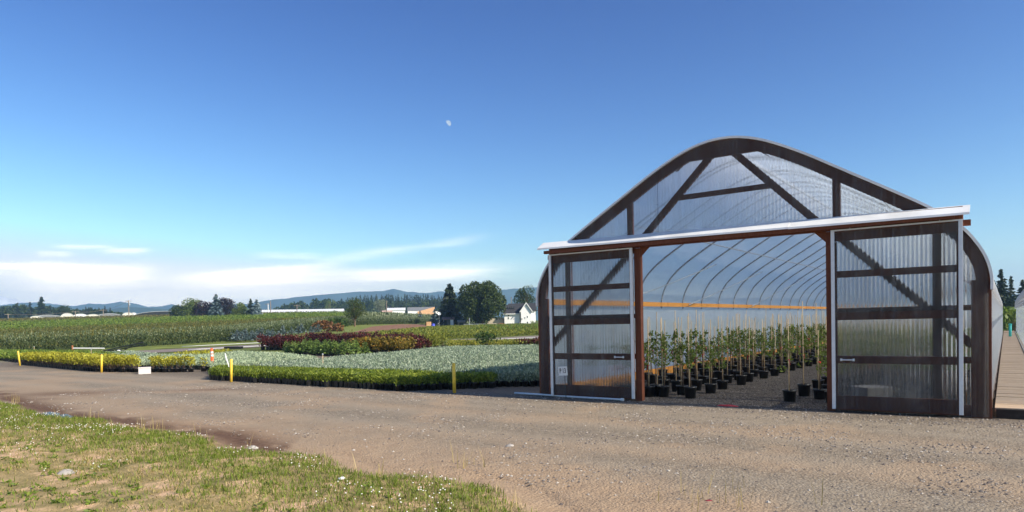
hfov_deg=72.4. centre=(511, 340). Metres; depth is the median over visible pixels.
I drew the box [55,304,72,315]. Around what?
oak tree
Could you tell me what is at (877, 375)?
potted sapling
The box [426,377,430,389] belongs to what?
green potted shrub
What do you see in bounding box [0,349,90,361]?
leafy potted shrub mass
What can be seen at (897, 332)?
potted sapling
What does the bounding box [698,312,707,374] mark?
potted sapling
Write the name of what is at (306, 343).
potted conifer
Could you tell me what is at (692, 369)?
potted sapling
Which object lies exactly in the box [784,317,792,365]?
potted sapling
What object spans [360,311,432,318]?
tree row
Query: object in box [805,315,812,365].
potted sapling
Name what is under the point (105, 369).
golden potted shrub
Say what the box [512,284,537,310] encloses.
maple tree
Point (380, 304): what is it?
hazel tree
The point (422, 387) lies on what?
green potted shrub
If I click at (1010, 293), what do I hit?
fir tree
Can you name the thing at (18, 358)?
bollard
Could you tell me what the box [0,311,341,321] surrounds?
tan tipped crop rows
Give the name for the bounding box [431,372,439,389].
green potted shrub
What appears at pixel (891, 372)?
potted sapling
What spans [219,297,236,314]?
purple tree
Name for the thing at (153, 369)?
golden potted shrub
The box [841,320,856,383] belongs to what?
potted sapling
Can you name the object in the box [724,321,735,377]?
potted sapling
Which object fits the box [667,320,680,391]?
potted sapling
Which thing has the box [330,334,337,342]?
maroon shrub
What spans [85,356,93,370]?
golden potted shrub
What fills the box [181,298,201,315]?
green tree
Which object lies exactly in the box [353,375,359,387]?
green potted shrub
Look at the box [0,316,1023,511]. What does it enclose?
ground
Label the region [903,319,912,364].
potted sapling
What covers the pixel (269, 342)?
maroon shrub
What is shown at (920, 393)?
potted sapling
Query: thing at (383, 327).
plowed soil
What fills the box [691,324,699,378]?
potted sapling
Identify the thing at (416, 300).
fir wood
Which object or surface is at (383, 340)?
amber shrub
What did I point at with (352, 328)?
mown grass
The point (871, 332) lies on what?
potted sapling
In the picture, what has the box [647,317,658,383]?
potted sapling
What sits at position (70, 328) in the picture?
olive crop rows
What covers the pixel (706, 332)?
potted sapling
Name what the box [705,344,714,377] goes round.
potted sapling
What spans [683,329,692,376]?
potted sapling
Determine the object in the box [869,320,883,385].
potted sapling
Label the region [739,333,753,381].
potted sapling
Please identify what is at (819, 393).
potted sapling
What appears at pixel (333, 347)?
potted conifer
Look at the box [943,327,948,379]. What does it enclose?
potted sapling
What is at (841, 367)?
potted sapling
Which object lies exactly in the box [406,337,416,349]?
amber shrub
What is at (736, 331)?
potted sapling
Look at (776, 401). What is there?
floor gravel
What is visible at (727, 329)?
potted sapling
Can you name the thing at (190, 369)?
golden potted shrub
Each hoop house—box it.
[39,315,59,317]
[60,313,73,316]
[100,313,119,316]
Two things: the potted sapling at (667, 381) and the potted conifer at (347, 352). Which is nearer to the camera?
the potted sapling at (667, 381)
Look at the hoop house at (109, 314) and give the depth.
371.69 m
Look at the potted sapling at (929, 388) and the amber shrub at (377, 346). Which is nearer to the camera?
the potted sapling at (929, 388)
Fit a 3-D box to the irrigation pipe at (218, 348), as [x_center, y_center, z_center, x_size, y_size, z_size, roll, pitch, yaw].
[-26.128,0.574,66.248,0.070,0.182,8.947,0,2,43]
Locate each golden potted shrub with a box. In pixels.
[47,353,55,367]
[59,354,66,368]
[63,356,69,368]
[69,357,74,369]
[73,355,81,369]
[79,355,88,370]
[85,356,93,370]
[87,355,97,370]
[90,356,99,371]
[93,358,99,371]
[103,358,108,371]
[104,355,112,371]
[108,355,117,371]
[115,356,121,371]
[119,356,128,371]
[126,357,134,371]
[129,357,137,371]
[132,358,140,371]
[149,357,156,371]
[154,355,165,371]
[156,358,161,371]
[161,358,169,372]
[167,359,174,371]
[173,356,180,371]
[179,354,189,371]
[186,355,195,371]
[199,357,207,371]
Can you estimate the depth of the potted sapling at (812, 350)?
33.60 m
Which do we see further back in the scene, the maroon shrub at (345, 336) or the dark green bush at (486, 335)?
the maroon shrub at (345, 336)
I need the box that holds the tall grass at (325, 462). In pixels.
[8,397,522,511]
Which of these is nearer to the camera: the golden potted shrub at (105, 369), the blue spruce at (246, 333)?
the golden potted shrub at (105, 369)
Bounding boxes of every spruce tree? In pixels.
[208,294,224,316]
[245,299,252,314]
[250,299,262,314]
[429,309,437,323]
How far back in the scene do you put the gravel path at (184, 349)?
65.04 m
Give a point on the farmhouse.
(521, 313)
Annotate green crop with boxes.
[356,324,538,338]
[380,323,537,332]
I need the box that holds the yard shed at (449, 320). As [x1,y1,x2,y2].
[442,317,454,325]
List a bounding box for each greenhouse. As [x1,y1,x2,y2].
[536,136,1002,418]
[1015,289,1023,351]
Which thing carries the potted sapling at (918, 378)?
on the ground at (46, 385)
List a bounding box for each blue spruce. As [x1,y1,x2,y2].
[231,330,239,341]
[237,330,248,341]
[239,329,251,341]
[250,331,256,340]
[278,325,288,334]
[294,326,301,334]
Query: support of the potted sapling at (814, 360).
on the ground at (46, 385)
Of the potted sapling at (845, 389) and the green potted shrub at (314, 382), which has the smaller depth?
the potted sapling at (845, 389)
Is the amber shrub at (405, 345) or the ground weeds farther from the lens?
the amber shrub at (405, 345)
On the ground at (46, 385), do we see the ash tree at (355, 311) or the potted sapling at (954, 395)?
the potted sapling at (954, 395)
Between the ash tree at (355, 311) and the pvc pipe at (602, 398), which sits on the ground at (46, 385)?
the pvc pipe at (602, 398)
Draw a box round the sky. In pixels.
[0,0,1023,306]
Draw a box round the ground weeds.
[0,423,396,511]
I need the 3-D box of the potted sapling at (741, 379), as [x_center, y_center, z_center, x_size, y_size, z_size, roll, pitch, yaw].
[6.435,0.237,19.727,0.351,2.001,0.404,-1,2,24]
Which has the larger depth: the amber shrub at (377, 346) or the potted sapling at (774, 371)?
the amber shrub at (377, 346)
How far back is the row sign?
17.05 m
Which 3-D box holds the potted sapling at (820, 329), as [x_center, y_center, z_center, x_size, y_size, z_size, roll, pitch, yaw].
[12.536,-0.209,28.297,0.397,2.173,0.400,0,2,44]
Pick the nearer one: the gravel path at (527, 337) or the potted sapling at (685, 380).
the potted sapling at (685, 380)
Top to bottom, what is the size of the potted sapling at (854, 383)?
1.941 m
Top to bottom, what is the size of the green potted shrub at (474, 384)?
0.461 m
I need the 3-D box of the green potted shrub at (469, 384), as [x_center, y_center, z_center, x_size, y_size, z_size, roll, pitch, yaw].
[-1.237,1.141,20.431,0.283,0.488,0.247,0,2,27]
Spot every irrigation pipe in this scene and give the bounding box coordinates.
[182,343,248,346]
[188,345,264,349]
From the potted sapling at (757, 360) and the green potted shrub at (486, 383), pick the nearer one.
the green potted shrub at (486, 383)
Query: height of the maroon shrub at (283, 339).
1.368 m
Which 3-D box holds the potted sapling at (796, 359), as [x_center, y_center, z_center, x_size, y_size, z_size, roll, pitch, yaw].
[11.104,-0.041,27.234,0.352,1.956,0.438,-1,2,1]
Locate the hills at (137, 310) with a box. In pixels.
[23,307,272,317]
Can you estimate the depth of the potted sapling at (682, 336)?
22.55 m
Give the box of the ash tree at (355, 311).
[343,297,367,326]
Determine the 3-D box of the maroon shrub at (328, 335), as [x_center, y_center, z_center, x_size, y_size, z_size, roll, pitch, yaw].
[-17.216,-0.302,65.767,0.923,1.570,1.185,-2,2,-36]
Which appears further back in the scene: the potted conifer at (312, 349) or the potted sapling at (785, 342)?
the potted conifer at (312, 349)
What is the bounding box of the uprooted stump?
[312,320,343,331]
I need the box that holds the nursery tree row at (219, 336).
[0,318,429,349]
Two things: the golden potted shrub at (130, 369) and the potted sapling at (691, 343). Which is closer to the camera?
the potted sapling at (691, 343)
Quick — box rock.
[57,469,75,474]
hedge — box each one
[322,316,347,327]
[1003,305,1023,332]
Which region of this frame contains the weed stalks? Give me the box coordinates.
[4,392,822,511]
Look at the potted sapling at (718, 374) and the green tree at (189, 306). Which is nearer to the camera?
the potted sapling at (718, 374)
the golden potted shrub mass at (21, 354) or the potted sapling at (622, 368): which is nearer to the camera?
the potted sapling at (622, 368)
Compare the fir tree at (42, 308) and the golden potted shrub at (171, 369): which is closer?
the golden potted shrub at (171, 369)
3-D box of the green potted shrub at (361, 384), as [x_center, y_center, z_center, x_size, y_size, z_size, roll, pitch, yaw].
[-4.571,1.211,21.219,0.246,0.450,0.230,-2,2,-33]
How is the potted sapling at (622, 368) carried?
on the ground at (46, 385)
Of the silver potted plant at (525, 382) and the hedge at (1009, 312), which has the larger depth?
the hedge at (1009, 312)
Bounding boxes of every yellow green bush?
[425,332,438,346]
[432,333,445,346]
[435,329,449,346]
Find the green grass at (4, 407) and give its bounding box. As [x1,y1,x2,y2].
[0,400,536,511]
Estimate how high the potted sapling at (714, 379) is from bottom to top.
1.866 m
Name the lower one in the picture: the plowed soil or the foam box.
the foam box
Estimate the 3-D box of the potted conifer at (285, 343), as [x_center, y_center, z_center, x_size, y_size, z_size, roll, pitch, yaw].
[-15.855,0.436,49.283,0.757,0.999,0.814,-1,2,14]
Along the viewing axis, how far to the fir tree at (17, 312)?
429.12 m
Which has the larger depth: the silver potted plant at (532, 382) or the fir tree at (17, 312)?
the fir tree at (17, 312)
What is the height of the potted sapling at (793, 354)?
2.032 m
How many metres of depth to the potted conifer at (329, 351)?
44.90 m
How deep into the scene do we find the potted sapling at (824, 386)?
17.02 m
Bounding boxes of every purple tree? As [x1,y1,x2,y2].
[192,300,211,315]
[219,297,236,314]
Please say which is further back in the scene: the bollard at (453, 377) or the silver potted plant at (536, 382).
the silver potted plant at (536, 382)
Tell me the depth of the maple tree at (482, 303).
162.44 m
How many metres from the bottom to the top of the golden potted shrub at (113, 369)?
0.799 m
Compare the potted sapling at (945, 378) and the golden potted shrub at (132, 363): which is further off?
the golden potted shrub at (132, 363)
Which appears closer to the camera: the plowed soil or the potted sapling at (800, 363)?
the potted sapling at (800, 363)
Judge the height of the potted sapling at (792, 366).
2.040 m
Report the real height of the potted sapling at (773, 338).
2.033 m
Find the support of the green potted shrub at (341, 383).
on the ground at (46, 385)
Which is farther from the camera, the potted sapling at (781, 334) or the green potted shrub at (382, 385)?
the potted sapling at (781, 334)
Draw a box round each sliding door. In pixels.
[548,248,634,398]
[831,219,963,414]
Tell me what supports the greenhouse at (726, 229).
on the ground at (46, 385)
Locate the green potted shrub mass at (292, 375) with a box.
[207,364,394,385]
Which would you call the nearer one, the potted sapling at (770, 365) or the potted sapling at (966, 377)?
the potted sapling at (966, 377)
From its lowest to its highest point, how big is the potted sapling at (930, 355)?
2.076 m
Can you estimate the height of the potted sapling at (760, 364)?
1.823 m
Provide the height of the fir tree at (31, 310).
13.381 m
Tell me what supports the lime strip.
on the ground at (46, 385)
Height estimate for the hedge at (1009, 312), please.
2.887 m
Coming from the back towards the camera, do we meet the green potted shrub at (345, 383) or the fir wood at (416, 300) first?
the fir wood at (416, 300)
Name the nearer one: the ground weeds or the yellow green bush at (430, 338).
the ground weeds
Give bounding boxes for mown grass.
[102,329,332,350]
[333,323,431,333]
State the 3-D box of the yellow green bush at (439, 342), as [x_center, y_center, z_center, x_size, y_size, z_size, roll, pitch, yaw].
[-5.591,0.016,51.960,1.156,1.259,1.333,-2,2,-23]
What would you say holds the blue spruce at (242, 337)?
on the mown grass at (230, 343)
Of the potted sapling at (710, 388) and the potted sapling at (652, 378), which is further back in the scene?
the potted sapling at (652, 378)
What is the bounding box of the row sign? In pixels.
[558,366,567,393]
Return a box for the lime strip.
[445,338,538,345]
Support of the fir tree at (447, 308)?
on the ground at (46, 385)
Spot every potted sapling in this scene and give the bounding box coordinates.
[581,329,592,385]
[600,334,612,385]
[602,339,615,385]
[615,333,630,386]
[621,324,630,386]
[621,333,630,377]
[644,317,654,396]
[644,319,652,381]
[647,312,661,395]
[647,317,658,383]
[657,317,671,396]
[658,319,667,383]
[658,320,669,384]
[658,331,668,375]
[658,341,670,378]
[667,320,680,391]
[667,337,678,382]
[672,326,687,394]
[674,317,684,379]
[675,334,681,373]
[676,317,687,375]
[681,313,696,398]
[683,316,693,385]
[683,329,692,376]
[685,321,697,373]
[687,330,694,367]
[690,312,703,390]
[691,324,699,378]
[697,329,701,370]
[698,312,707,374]
[698,325,708,383]
[701,330,711,370]
[703,323,716,393]
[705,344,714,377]
[706,319,718,382]
[713,316,723,379]
[713,342,717,370]
[714,333,720,366]
[716,340,728,389]
[718,327,728,373]
[718,336,732,382]
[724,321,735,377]
[724,326,732,368]
[728,330,736,369]
[732,327,739,368]
[732,334,742,379]
[733,314,746,384]
[735,326,744,363]
[739,320,750,365]
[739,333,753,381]
[740,320,749,374]
[746,314,752,365]
[747,318,756,363]
[748,340,758,376]
[750,322,758,368]
[752,317,759,358]
[754,318,760,364]
[757,319,767,369]
[757,327,769,373]
[759,327,768,362]
[759,336,771,378]
[766,321,775,371]
[768,313,778,367]
[768,320,779,375]
[770,314,776,356]
[775,315,785,372]
[775,323,783,364]
[776,314,785,362]
[776,319,796,401]
[776,338,785,364]
[783,314,787,359]
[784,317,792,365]
[785,316,795,370]
[791,324,795,357]
[793,315,800,361]
[793,323,801,357]
[794,301,811,396]
[794,318,802,367]
[800,320,805,353]
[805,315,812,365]
[806,313,813,354]
[806,326,814,358]
[808,315,814,351]
[811,311,825,388]
[812,331,819,363]
[813,337,826,399]
[817,328,825,361]
[821,316,826,383]
[821,342,826,388]
[824,354,842,402]
[838,320,848,388]
[838,320,851,395]
[838,339,847,379]
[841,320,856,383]
[842,320,853,375]
[847,336,861,392]
[852,331,861,371]
[853,332,867,381]
[854,304,869,384]
[857,338,872,384]
[858,331,867,373]
[863,334,877,383]
[866,320,874,373]
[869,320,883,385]
[870,304,882,380]
[871,320,881,369]
[876,321,887,368]
[876,321,891,385]
[877,323,891,376]
[877,324,892,384]
[879,302,897,396]
[882,319,888,345]
[888,305,894,373]
[890,306,905,397]
[890,328,903,379]
[890,334,903,382]
[892,319,908,394]
[901,319,911,375]
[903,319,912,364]
[903,328,918,389]
[906,332,915,373]
[911,319,923,385]
[911,326,919,370]
[912,332,925,381]
[913,319,931,398]
[917,321,931,377]
[922,319,933,398]
[923,327,932,374]
[927,335,932,385]
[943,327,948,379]
[944,318,956,399]
[944,329,952,376]
[944,341,947,383]
[947,333,956,373]
[948,334,964,393]
[951,338,971,400]
[953,347,969,388]
[963,304,971,374]
[963,328,971,386]
[966,313,971,378]
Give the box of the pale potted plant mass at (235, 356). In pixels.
[136,350,316,369]
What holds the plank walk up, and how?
on the ground at (46, 385)
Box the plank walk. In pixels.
[995,330,1023,419]
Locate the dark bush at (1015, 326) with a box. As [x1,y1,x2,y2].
[1010,316,1020,330]
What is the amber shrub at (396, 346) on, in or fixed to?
on the ground at (46, 385)
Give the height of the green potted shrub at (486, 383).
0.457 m
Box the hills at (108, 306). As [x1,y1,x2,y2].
[0,302,246,309]
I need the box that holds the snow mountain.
[0,296,24,304]
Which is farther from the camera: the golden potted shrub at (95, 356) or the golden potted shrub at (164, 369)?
the golden potted shrub at (95, 356)
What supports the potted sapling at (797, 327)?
on the ground at (46, 385)
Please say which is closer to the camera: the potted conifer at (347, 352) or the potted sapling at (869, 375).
the potted sapling at (869, 375)
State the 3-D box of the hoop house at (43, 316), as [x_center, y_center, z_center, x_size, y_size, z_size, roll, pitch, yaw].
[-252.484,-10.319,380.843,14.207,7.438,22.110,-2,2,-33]
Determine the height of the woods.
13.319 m
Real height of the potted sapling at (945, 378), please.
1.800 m
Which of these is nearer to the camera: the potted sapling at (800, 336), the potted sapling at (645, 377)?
the potted sapling at (645, 377)
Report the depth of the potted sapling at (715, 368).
23.73 m
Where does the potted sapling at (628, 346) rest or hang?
on the ground at (46, 385)
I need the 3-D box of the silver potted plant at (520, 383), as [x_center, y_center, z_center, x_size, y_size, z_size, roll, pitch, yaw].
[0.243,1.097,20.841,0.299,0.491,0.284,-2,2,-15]
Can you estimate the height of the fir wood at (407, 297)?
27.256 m
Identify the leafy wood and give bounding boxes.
[273,297,441,312]
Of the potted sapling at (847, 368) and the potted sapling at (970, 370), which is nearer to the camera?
the potted sapling at (970, 370)
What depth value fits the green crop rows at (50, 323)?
194.07 m
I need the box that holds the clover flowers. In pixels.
[0,408,451,511]
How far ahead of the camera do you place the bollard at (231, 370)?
24.75 m
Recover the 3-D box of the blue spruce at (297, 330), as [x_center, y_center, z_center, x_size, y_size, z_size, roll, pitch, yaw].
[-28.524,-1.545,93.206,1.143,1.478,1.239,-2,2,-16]
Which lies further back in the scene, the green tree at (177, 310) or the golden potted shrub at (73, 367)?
the green tree at (177, 310)
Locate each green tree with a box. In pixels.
[168,304,189,316]
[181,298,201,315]
[230,302,248,315]
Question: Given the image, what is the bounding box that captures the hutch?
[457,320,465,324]
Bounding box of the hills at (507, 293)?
[245,287,1017,319]
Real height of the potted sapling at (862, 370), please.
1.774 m
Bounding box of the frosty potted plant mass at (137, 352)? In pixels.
[83,350,159,354]
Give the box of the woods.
[0,304,122,318]
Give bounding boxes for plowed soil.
[353,324,425,332]
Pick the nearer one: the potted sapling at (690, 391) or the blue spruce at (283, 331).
the potted sapling at (690, 391)
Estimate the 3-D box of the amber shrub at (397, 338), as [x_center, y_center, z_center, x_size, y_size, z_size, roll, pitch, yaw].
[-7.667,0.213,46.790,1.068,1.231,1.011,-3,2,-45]
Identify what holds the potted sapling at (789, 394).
on the ground at (46, 385)
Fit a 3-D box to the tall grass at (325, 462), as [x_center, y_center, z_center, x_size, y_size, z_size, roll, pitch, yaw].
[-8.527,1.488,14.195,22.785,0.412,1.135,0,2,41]
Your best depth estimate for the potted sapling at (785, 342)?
29.68 m
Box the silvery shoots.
[0,315,438,343]
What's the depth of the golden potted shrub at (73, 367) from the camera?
35.31 m
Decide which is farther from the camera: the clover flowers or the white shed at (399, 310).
the white shed at (399, 310)
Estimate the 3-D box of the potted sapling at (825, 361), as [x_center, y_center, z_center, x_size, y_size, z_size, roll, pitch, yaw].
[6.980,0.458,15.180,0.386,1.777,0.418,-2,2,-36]
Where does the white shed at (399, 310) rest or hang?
on the ground at (46, 385)
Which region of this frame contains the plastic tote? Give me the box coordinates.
[850,385,891,396]
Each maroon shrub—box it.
[255,333,266,349]
[264,335,276,349]
[271,339,280,349]
[275,334,289,348]
[289,335,298,344]
[295,334,304,343]
[305,332,317,340]
[314,334,320,342]
[325,330,332,343]
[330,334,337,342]
[341,330,350,341]
[349,332,358,339]
[414,335,421,349]
[416,334,425,348]
[423,338,432,347]
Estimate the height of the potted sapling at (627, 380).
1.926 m
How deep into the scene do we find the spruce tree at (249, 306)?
261.34 m
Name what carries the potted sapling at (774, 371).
on the ground at (46, 385)
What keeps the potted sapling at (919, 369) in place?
on the ground at (46, 385)
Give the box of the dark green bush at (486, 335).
[475,331,500,344]
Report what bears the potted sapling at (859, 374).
on the ground at (46, 385)
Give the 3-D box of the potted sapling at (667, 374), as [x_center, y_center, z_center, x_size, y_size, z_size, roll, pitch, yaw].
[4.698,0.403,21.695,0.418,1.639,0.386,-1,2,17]
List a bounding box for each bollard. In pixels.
[17,351,20,365]
[100,355,102,372]
[230,359,232,381]
[452,363,455,392]
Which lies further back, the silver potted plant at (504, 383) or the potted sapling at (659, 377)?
the silver potted plant at (504, 383)
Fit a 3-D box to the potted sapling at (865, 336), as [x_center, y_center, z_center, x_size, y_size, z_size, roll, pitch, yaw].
[7.702,0.265,15.277,0.351,2.127,0.404,0,2,37]
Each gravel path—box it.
[140,344,266,352]
[448,336,538,339]
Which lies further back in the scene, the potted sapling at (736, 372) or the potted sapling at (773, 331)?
the potted sapling at (773, 331)
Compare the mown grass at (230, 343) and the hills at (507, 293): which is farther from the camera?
the hills at (507, 293)
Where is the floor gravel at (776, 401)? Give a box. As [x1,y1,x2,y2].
[625,363,971,417]
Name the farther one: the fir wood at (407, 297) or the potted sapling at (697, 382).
the fir wood at (407, 297)
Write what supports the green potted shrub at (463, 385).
on the ground at (46, 385)
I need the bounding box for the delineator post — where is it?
[210,348,213,362]
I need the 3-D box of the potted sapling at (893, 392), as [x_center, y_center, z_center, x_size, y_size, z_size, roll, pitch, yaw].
[7.947,0.259,14.779,0.412,2.154,0.400,-2,2,-39]
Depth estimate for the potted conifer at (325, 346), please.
45.28 m
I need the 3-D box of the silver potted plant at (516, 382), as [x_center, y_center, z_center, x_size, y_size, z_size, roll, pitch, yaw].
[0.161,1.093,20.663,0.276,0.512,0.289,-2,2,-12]
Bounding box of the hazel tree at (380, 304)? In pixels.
[373,299,385,311]
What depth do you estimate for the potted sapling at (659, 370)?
22.48 m
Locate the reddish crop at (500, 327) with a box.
[384,323,536,332]
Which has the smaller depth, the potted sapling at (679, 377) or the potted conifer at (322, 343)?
the potted sapling at (679, 377)
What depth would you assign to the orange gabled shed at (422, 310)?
394.29 m
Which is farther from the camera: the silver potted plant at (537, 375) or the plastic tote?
the silver potted plant at (537, 375)
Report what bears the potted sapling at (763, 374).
on the ground at (46, 385)
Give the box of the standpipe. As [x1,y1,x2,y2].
[1008,324,1011,336]
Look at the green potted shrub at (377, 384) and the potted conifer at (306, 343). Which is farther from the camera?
the potted conifer at (306, 343)
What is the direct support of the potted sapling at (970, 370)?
on the ground at (46, 385)
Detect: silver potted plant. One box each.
[496,370,503,386]
[502,371,509,385]
[503,369,512,386]
[513,370,521,386]
[515,370,524,385]
[521,371,528,386]
[528,371,535,386]
[532,369,537,385]
[536,371,539,386]
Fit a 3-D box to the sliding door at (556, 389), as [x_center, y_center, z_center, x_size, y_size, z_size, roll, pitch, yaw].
[1.884,-0.436,16.894,2.280,3.584,0.127,0,2,35]
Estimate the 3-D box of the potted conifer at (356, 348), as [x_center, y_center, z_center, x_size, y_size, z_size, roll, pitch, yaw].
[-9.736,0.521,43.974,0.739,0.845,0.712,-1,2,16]
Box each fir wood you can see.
[339,297,440,305]
[341,294,467,316]
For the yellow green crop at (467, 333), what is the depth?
89.34 m
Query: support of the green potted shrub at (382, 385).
on the ground at (46, 385)
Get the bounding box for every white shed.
[262,309,343,312]
[387,308,405,312]
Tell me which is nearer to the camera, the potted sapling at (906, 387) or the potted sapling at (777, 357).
the potted sapling at (906, 387)
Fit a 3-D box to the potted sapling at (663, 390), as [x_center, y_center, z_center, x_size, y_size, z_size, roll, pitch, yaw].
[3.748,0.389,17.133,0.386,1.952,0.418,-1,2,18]
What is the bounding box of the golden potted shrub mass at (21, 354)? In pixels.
[19,351,46,364]
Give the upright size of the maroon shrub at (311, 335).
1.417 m
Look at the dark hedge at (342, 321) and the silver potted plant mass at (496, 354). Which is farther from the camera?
the dark hedge at (342, 321)
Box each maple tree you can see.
[455,280,506,324]
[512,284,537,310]
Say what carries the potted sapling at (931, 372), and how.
on the ground at (46, 385)
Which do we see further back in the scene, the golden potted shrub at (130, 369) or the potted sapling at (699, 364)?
the golden potted shrub at (130, 369)
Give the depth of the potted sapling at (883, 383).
17.28 m
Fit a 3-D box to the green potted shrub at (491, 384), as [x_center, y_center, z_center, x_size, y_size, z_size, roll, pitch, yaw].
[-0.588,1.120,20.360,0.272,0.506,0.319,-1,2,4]
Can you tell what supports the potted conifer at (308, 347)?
on the ground at (46, 385)
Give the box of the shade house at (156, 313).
[135,311,170,314]
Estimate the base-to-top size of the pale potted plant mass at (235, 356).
0.499 m
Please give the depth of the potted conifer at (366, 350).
44.49 m
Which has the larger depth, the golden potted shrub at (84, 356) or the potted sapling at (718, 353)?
the golden potted shrub at (84, 356)
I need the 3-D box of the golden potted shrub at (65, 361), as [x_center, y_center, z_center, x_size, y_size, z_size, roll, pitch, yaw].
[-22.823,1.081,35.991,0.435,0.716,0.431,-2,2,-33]
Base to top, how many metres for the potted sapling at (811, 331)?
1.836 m
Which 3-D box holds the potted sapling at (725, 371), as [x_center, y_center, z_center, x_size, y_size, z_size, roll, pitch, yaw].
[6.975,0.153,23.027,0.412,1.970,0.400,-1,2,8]
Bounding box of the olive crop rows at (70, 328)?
[0,315,342,348]
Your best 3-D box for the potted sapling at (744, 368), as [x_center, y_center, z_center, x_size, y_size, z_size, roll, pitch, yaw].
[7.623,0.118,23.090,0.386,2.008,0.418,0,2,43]
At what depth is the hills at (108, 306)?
3126.58 m
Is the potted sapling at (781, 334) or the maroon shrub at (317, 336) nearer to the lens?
the potted sapling at (781, 334)
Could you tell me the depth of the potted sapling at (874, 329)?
22.80 m
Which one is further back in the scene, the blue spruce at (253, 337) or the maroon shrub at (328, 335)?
the blue spruce at (253, 337)
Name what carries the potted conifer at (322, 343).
on the ground at (46, 385)
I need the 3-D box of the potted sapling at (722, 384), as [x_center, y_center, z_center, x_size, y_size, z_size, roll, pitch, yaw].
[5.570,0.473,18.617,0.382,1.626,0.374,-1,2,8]
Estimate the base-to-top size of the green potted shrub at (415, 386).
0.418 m
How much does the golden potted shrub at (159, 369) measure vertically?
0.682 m
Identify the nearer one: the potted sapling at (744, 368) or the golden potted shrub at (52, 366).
the potted sapling at (744, 368)
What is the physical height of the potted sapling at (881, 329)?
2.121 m
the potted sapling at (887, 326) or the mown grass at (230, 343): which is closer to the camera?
the potted sapling at (887, 326)
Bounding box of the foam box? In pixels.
[138,367,150,373]
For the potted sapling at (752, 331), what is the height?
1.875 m
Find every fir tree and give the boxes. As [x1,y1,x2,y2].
[10,302,23,318]
[25,302,34,317]
[33,297,49,315]
[431,283,467,325]
[996,269,1013,306]
[1005,276,1016,306]
[1016,279,1023,306]
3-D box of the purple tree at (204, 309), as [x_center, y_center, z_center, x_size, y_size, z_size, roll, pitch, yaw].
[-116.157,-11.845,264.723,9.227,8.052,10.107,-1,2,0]
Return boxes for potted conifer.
[282,341,287,352]
[284,343,290,352]
[290,341,299,353]
[299,339,308,354]
[302,341,311,354]
[309,343,316,354]
[312,343,320,355]
[318,340,327,355]
[320,341,331,355]
[324,341,334,355]
[330,341,340,355]
[335,343,341,355]
[339,340,354,354]
[348,340,359,354]
[352,343,360,353]
[360,342,372,353]
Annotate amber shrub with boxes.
[357,338,365,348]
[360,336,371,350]
[364,338,377,352]
[371,338,383,352]
[378,339,389,351]
[382,339,394,351]
[391,336,405,350]
[391,338,405,351]
[401,339,409,350]
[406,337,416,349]
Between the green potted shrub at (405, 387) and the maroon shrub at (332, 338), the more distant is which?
the maroon shrub at (332, 338)
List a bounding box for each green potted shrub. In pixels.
[304,373,311,385]
[311,373,316,385]
[314,372,320,385]
[319,372,324,385]
[322,371,330,386]
[331,373,337,386]
[332,371,340,386]
[337,372,345,386]
[342,374,348,387]
[346,375,352,387]
[349,372,357,387]
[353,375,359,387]
[357,375,364,388]
[361,375,366,388]
[366,372,372,388]
[370,376,376,388]
[373,375,381,389]
[378,376,385,389]
[383,373,390,389]
[387,377,394,389]
[393,376,402,390]
[401,377,408,390]
[407,375,413,390]
[412,377,419,390]
[419,376,425,390]
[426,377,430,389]
[429,374,436,389]
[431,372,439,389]
[435,375,442,389]
[442,376,449,389]
[448,376,452,389]
[456,374,461,388]
[459,373,467,388]
[466,373,473,388]
[471,373,478,388]
[478,375,483,387]
[482,373,489,387]
[487,371,495,387]
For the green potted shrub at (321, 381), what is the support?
on the ground at (46, 385)
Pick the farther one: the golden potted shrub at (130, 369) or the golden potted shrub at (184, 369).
the golden potted shrub at (130, 369)
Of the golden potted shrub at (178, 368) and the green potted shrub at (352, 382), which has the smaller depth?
the green potted shrub at (352, 382)
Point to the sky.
(156, 153)
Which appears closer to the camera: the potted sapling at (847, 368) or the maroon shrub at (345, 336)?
the potted sapling at (847, 368)
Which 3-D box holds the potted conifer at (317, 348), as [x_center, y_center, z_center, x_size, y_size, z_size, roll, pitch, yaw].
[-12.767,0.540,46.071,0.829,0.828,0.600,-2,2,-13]
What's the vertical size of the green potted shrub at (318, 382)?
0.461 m
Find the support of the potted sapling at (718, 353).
on the ground at (46, 385)
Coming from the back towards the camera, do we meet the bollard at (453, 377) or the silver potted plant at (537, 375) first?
the silver potted plant at (537, 375)
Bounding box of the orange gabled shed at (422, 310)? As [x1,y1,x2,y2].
[407,307,437,313]
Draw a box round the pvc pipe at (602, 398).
[514,392,623,400]
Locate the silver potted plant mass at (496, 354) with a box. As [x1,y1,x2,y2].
[255,344,538,370]
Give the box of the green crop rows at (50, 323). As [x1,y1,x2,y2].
[0,311,439,329]
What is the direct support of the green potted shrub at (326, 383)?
on the ground at (46, 385)
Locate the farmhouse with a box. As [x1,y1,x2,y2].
[488,303,535,323]

